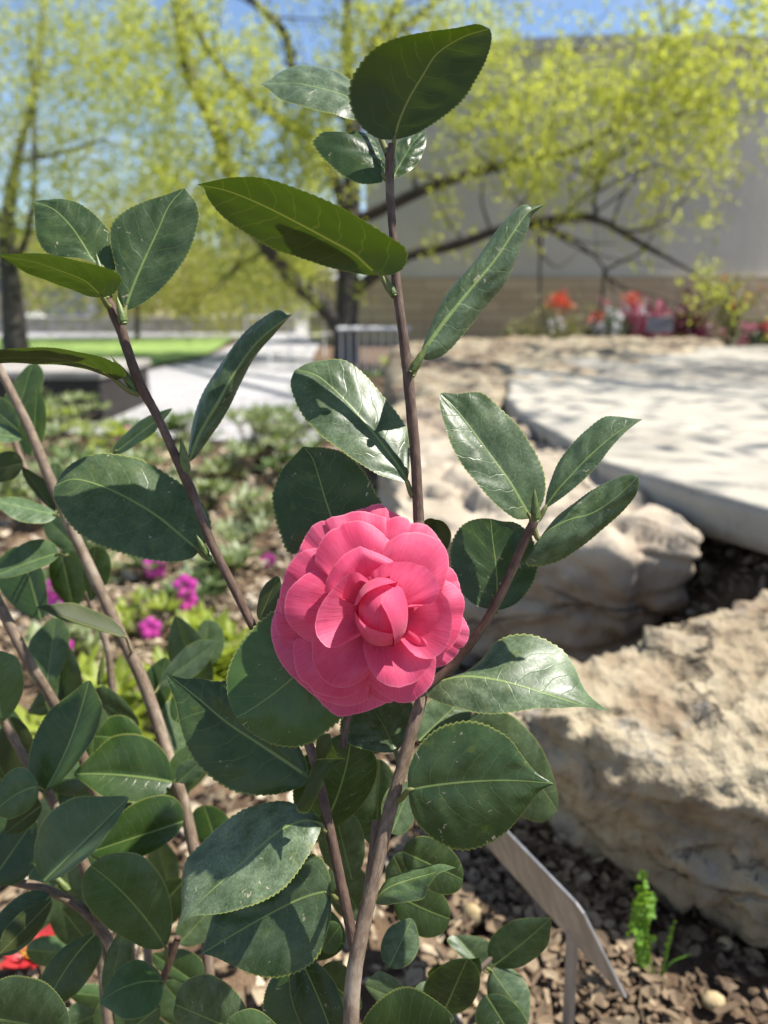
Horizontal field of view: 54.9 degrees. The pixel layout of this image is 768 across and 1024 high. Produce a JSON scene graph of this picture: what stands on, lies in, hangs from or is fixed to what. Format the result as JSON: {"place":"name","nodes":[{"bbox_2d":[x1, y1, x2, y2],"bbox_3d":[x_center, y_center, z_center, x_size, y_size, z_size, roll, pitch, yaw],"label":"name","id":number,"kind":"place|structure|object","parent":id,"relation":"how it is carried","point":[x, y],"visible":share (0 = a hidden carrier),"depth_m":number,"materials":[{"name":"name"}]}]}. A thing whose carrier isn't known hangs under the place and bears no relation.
{"place":"outdoors","nodes":[
{"label":"outdoors","id":0,"kind":"place"},
{"bbox_2d":[0,338,232,364],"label":"lawn","id":1,"kind":"structure","parent":0,"point":[157,350],"depth_m":11.06,"materials":[{"name":"green plant"}]},
{"bbox_2d":[0,0,255,348],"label":"tree","id":2,"kind":"object","parent":1,"relation":"on","point":[13,324],"visible":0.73,"depth_m":9.18,"materials":[{"name":"green plant"}]},
{"bbox_2d":[0,134,306,342],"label":"tree","id":3,"kind":"object","parent":1,"relation":"on","point":[194,292],"visible":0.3,"depth_m":12.95,"materials":[{"name":"green plant"}]},
{"bbox_2d":[0,314,308,337],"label":"paved terrace","id":4,"kind":"structure","parent":0,"point":[301,327],"depth_m":14.84,"materials":[{"name":"grey concrete"}]},
{"bbox_2d":[26,312,44,316],"bbox_3d":[-9.380,-5.201,20.002,1.900,0.429,1.900,0,16,0],"label":"parasol","id":5,"kind":"object","parent":4,"relation":"on","point":[34,314],"visible":0.1,"depth_m":19.71,"materials":[{"name":"white fabric"}]},
{"bbox_2d":[41,287,96,316],"bbox_3d":[-8.103,-5.273,19.116,1.200,1.000,0.700,0,16,0],"label":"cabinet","id":6,"kind":"object","parent":4,"relation":"on","point":[74,314],"visible":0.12,"depth_m":18.82,"materials":[{"name":"grey metal"}]},
{"bbox_2d":[0,228,199,316],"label":"house","id":7,"kind":"structure","parent":4,"relation":"on","point":[28,301],"depth_m":23.10,"materials":[{"name":"beige glass"}]},
{"bbox_2d":[88,262,105,312],"bbox_3d":[-9.200,-7.087,22.902,1.600,1.800,0.057,0,16,0],"label":"window","id":8,"kind":"structure","parent":7,"relation":"in","point":[97,310],"depth_m":23.09,"materials":[{"name":"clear glass"}]},
{"bbox_2d":[0,317,295,332],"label":"wall","id":9,"kind":"structure","parent":4,"relation":"on","point":[40,323],"depth_m":15.94,"materials":[{"name":"grey concrete"}]},
{"bbox_2d":[47,334,324,443],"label":"path","id":10,"kind":"structure","parent":0,"point":[176,388],"depth_m":6.29,"materials":[{"name":"grey concrete"}]},
{"bbox_2d":[250,399,320,437],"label":"azalea","id":11,"kind":"object","parent":10,"relation":"on","point":[295,421],"visible":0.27,"depth_m":3.80,"materials":[{"name":"green plant"}]},
{"bbox_2d":[244,313,331,364],"bbox_3d":[-1.007,-2.073,8.771,0.013,0.550,2.639,5,17,17],"label":"railing","id":12,"kind":"object","parent":10,"relation":"on","point":[307,335],"visible":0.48,"depth_m":8.59,"materials":[{"name":"white metal"}]},
{"bbox_2d":[287,385,311,426],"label":"azalea","id":13,"kind":"object","parent":10,"relation":"on","point":[300,415],"visible":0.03,"depth_m":4.07,"materials":[{"name":"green plant"}]},
{"bbox_2d":[212,215,336,319],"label":"house","id":14,"kind":"structure","parent":0,"point":[298,311],"depth_m":26.01,"materials":[{"name":"beige glass"}]},
{"bbox_2d":[362,369,384,391],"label":"azalea","id":15,"kind":"object","parent":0,"point":[368,374],"visible":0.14,"depth_m":4.88,"materials":[{"name":"green plant"}]},
{"bbox_2d":[0,307,767,1023],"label":"ground","id":16,"kind":"structure","parent":0,"point":[238,979],"depth_m":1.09,"materials":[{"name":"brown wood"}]},
{"bbox_2d":[0,924,55,969],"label":"fallen flower","id":17,"kind":"object","parent":16,"relation":"on","point":[20,959],"visible":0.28,"depth_m":0.79,"materials":[{"name":"red plant"}]},
{"bbox_2d":[0,454,75,503],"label":"azalea","id":18,"kind":"object","parent":16,"relation":"on","point":[17,489],"visible":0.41,"depth_m":2.36,"materials":[{"name":"green plant"}]},
{"bbox_2d":[0,404,79,460],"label":"azalea","id":19,"kind":"object","parent":16,"relation":"on","point":[64,410],"visible":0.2,"depth_m":3.28,"materials":[{"name":"green plant"}]},
{"bbox_2d":[19,419,103,471],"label":"azalea","id":20,"kind":"object","parent":16,"relation":"on","point":[71,445],"visible":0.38,"depth_m":3.09,"materials":[{"name":"green plant"}]},
{"bbox_2d":[24,602,103,660],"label":"azalea","id":21,"kind":"object","parent":16,"relation":"on","point":[85,642],"visible":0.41,"depth_m":1.49,"materials":[{"name":"green plant"}]},
{"bbox_2d":[0,359,150,421],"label":"planter","id":22,"kind":"object","parent":16,"relation":"on","point":[60,380],"visible":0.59,"depth_m":4.29,"materials":[{"name":"concrete"}]},
{"bbox_2d":[40,386,111,437],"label":"azalea","id":23,"kind":"object","parent":16,"relation":"on","point":[54,402],"visible":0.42,"depth_m":3.96,"materials":[{"name":"green plant"}]},
{"bbox_2d":[26,541,125,569],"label":"azalea","id":24,"kind":"object","parent":16,"relation":"on","point":[90,544],"visible":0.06,"depth_m":1.96,"materials":[{"name":"green plant"}]},
{"bbox_2d":[42,568,120,604],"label":"azalea","id":25,"kind":"object","parent":16,"relation":"on","point":[53,597],"visible":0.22,"depth_m":1.68,"materials":[{"name":"purple plant"}]},
{"bbox_2d":[29,445,155,489],"bbox_3d":[-1.014,-0.104,2.530,0.451,0.232,0.328,-14,21,-40],"label":"azalea","id":26,"kind":"object","parent":16,"relation":"on","point":[65,455],"visible":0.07,"depth_m":2.57,"materials":[{"name":"green plant"}]},
{"bbox_2d":[14,641,172,738],"bbox_3d":[-0.452,0.317,1.190,0.351,0.163,0.261,0,16,0],"label":"azalea","id":27,"kind":"object","parent":16,"relation":"on","point":[129,695],"visible":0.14,"depth_m":1.21,"materials":[{"name":"green plant"}]},
{"bbox_2d":[0,363,228,1023],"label":"camellia shrub","id":28,"kind":"object","parent":16,"relation":"on","point":[107,813],"visible":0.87,"depth_m":0.50,"materials":[{"name":"green plant"}]},
{"bbox_2d":[71,417,163,454],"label":"azalea","id":29,"kind":"object","parent":16,"relation":"on","point":[113,423],"visible":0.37,"depth_m":3.21,"materials":[{"name":"green plant"}]},
{"bbox_2d":[91,414,159,447],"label":"azalea","id":30,"kind":"object","parent":16,"relation":"on","point":[125,422],"visible":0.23,"depth_m":3.58,"materials":[{"name":"green plant"}]},
{"bbox_2d":[91,438,188,476],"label":"azalea","id":31,"kind":"object","parent":16,"relation":"on","point":[157,459],"visible":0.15,"depth_m":2.85,"materials":[{"name":"green plant"}]},
{"bbox_2d":[118,553,175,582],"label":"azalea","id":32,"kind":"object","parent":16,"relation":"on","point":[152,570],"visible":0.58,"depth_m":1.86,"materials":[{"name":"purple plant"}]},
{"bbox_2d":[114,585,216,641],"bbox_3d":[-0.477,0.227,1.592,0.251,0.113,0.142,0,16,0],"label":"azalea","id":33,"kind":"object","parent":16,"relation":"on","point":[145,626],"visible":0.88,"depth_m":1.59,"materials":[{"name":"green plant"}]},
{"bbox_2d":[119,408,224,444],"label":"azalea","id":34,"kind":"object","parent":16,"relation":"on","point":[174,422],"visible":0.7,"depth_m":3.65,"materials":[{"name":"green plant"}]},
{"bbox_2d":[171,474,181,483],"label":"azalea","id":35,"kind":"object","parent":16,"relation":"on","point":[176,478],"depth_m":2.48,"materials":[{"name":"green plant"}]},
{"bbox_2d":[0,158,362,324],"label":"tree","id":36,"kind":"object","parent":16,"relation":"on","point":[147,306],"visible":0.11,"depth_m":20.24,"materials":[{"name":"green plant"}]},
{"bbox_2d":[140,562,228,611],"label":"azalea","id":37,"kind":"object","parent":16,"relation":"on","point":[187,588],"visible":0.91,"depth_m":1.70,"materials":[{"name":"green plant"}]},
{"bbox_2d":[142,617,243,680],"bbox_3d":[-0.326,0.280,1.400,0.209,0.118,0.262,0,16,0],"label":"azalea","id":38,"kind":"object","parent":16,"relation":"on","point":[221,665],"visible":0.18,"depth_m":1.38,"materials":[{"name":"green plant"}]},
{"bbox_2d":[151,606,248,675],"bbox_3d":[-0.320,0.248,1.456,0.162,0.147,0.318,14,21,40],"label":"azalea","id":39,"kind":"object","parent":16,"relation":"on","point":[223,619],"visible":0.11,"depth_m":1.45,"materials":[{"name":"green plant"}]},
{"bbox_2d":[164,436,256,482],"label":"azalea","id":40,"kind":"object","parent":16,"relation":"on","point":[210,468],"visible":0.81,"depth_m":2.92,"materials":[{"name":"green plant"}]},
{"bbox_2d":[194,477,238,511],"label":"azalea","id":41,"kind":"object","parent":16,"relation":"on","point":[204,487],"visible":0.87,"depth_m":2.55,"materials":[{"name":"green plant"}]},
{"bbox_2d":[178,538,263,587],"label":"azalea","id":42,"kind":"object","parent":16,"relation":"on","point":[234,554],"visible":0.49,"depth_m":1.89,"materials":[{"name":"green plant"}]},
{"bbox_2d":[211,507,275,567],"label":"azalea","id":43,"kind":"object","parent":16,"relation":"on","point":[234,531],"visible":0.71,"depth_m":2.06,"materials":[{"name":"green plant"}]},
{"bbox_2d":[177,401,310,469],"bbox_3d":[-0.521,-0.315,3.131,0.542,0.307,0.679,0,16,0],"label":"azalea","id":44,"kind":"object","parent":16,"relation":"on","point":[256,415],"visible":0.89,"depth_m":3.14,"materials":[{"name":"green plant"}]},
{"bbox_2d":[224,479,274,526],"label":"azalea","id":45,"kind":"object","parent":16,"relation":"on","point":[253,507],"visible":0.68,"depth_m":2.37,"materials":[{"name":"green plant"}]},
{"bbox_2d":[253,434,322,472],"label":"azalea","id":46,"kind":"object","parent":16,"relation":"on","point":[276,461],"visible":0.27,"depth_m":2.94,"materials":[{"name":"green plant"}]},
{"bbox_2d":[0,24,641,1023],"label":"camellia shrub","id":47,"kind":"object","parent":16,"relation":"on","point":[360,630],"visible":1,"depth_m":0.39,"materials":[{"name":"green plant"}]},
{"bbox_2d":[337,327,410,372],"bbox_3d":[-0.099,-1.595,7.293,0.720,0.446,0.031,0,16,0],"label":"railing","id":48,"kind":"object","parent":16,"relation":"on","point":[368,328],"visible":0.69,"depth_m":7.26,"materials":[{"name":"grey metal"}]},
{"bbox_2d":[378,355,388,365],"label":"azalea","id":49,"kind":"object","parent":16,"relation":"on","point":[383,359],"visible":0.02,"depth_m":6.43,"materials":[{"name":"yellow plant"}]},
{"bbox_2d":[1,0,767,364],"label":"tree","id":50,"kind":"object","parent":16,"relation":"on","point":[351,288],"visible":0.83,"depth_m":7.42,"materials":[{"name":"green plant"}]},
{"bbox_2d":[461,903,481,927],"bbox_3d":[0.102,0.472,0.864,0.024,0.032,0.019,0,16,0],"label":"pebble","id":51,"kind":"object","parent":16,"relation":"on","point":[472,911],"visible":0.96,"depth_m":0.86,"materials":[{"name":"beige stone"}]},
{"bbox_2d":[500,318,545,338],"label":"shrub","id":52,"kind":"object","parent":16,"relation":"on","point":[508,331],"visible":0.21,"depth_m":9.56,"materials":[{"name":"green plant"}]},
{"bbox_2d":[377,407,702,667],"bbox_3d":[0.274,0.026,1.939,0.616,0.434,1.364,0,16,0],"label":"boulder","id":53,"kind":"object","parent":16,"relation":"on","point":[617,584],"visible":0.35,"depth_m":1.36,"materials":[{"name":"stone"}]},
{"bbox_2d":[381,335,724,418],"bbox_3d":[0.806,-0.816,4.765,1.962,0.542,4.484,11,19,33],"label":"boulder","id":54,"kind":"object","parent":16,"relation":"on","point":[488,367],"visible":0.25,"depth_m":4.13,"materials":[{"name":"stone"}]},
{"bbox_2d":[514,288,596,339],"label":"shrub","id":55,"kind":"object","parent":16,"relation":"on","point":[554,321],"visible":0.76,"depth_m":9.10,"materials":[{"name":"red plant"}]},
{"bbox_2d":[487,830,626,1023],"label":"plant tag","id":56,"kind":"object","parent":16,"relation":"on","point":[549,893],"visible":0.79,"depth_m":0.67,"materials":[{"name":"metal"}]},
{"bbox_2d":[579,306,633,336],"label":"shrub","id":57,"kind":"object","parent":16,"relation":"on","point":[606,327],"visible":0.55,"depth_m":8.76,"materials":[{"name":"white plant"}]},
{"bbox_2d":[583,289,679,338],"bbox_3d":[3.083,-2.302,9.125,1.143,0.853,0.764,0,16,0],"label":"shrub","id":58,"kind":"object","parent":16,"relation":"on","point":[635,330],"visible":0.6,"depth_m":8.92,"materials":[{"name":"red plant"}]},
{"bbox_2d":[508,589,767,955],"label":"boulder","id":59,"kind":"object","parent":16,"relation":"on","point":[659,768],"visible":0.78,"depth_m":0.85,"materials":[{"name":"stone"}]},
{"bbox_2d":[626,869,689,976],"bbox_3d":[0.277,0.432,0.766,0.088,0.144,0.028,-6,17,-21],"label":"seedling","id":60,"kind":"object","parent":16,"relation":"on","point":[642,916],"visible":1,"depth_m":0.76,"materials":[{"name":"green plant"}]},
{"bbox_2d":[646,317,673,337],"bbox_3d":[3.040,-1.899,8.218,0.280,0.520,0.046,0,16,0],"label":"plant sign","id":61,"kind":"object","parent":16,"relation":"on","point":[653,322],"visible":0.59,"depth_m":8.15,"materials":[{"name":"metal"}]},
{"bbox_2d":[669,287,718,338],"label":"shrub","id":62,"kind":"object","parent":16,"relation":"on","point":[684,328],"visible":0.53,"depth_m":8.69,"materials":[{"name":"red plant"}]},
{"bbox_2d":[701,990,725,1011],"bbox_3d":[0.340,0.505,0.763,0.024,0.018,0.019,0,16,0],"label":"pebble","id":63,"kind":"object","parent":16,"relation":"on","point":[711,1000],"visible":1,"depth_m":0.76,"materials":[{"name":"beige stone"}]},
{"bbox_2d":[675,269,767,345],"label":"shrub","id":64,"kind":"object","parent":16,"relation":"on","point":[723,311],"visible":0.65,"depth_m":9.23,"materials":[{"name":"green plant"}]},
{"bbox_2d":[717,935,733,951],"bbox_3d":[0.383,0.485,0.832,0.018,0.017,0.015,0,16,0],"label":"pebble","id":65,"kind":"object","parent":16,"relation":"on","point":[726,940],"visible":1,"depth_m":0.83,"materials":[{"name":"grey stone"}]},
{"bbox_2d":[719,309,767,345],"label":"shrub","id":66,"kind":"object","parent":16,"relation":"on","point":[757,335],"visible":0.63,"depth_m":8.80,"materials":[{"name":"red plant"}]},
{"bbox_2d":[0,0,767,284],"label":"sky","id":67,"kind":"structure","parent":0,"point":[238,8],"materials":[{"name":"blue"}]},
{"bbox_2d":[308,33,767,345],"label":"building","id":68,"kind":"structure","parent":0,"point":[740,247],"depth_m":11.39,"materials":[{"name":"grey concrete"}]},
{"bbox_3d":[2.162,-0.336,3.235,2.916,0.333,3.573,0,16,0],"label":"boulder","id":69,"kind":"object","parent":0,"visible":0},
{"bbox_2d":[506,346,767,553],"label":"stone slab","id":70,"kind":"structure","parent":69,"relation":"on","point":[690,448],"depth_m":2.08,"materials":[{"name":"grey stone"}]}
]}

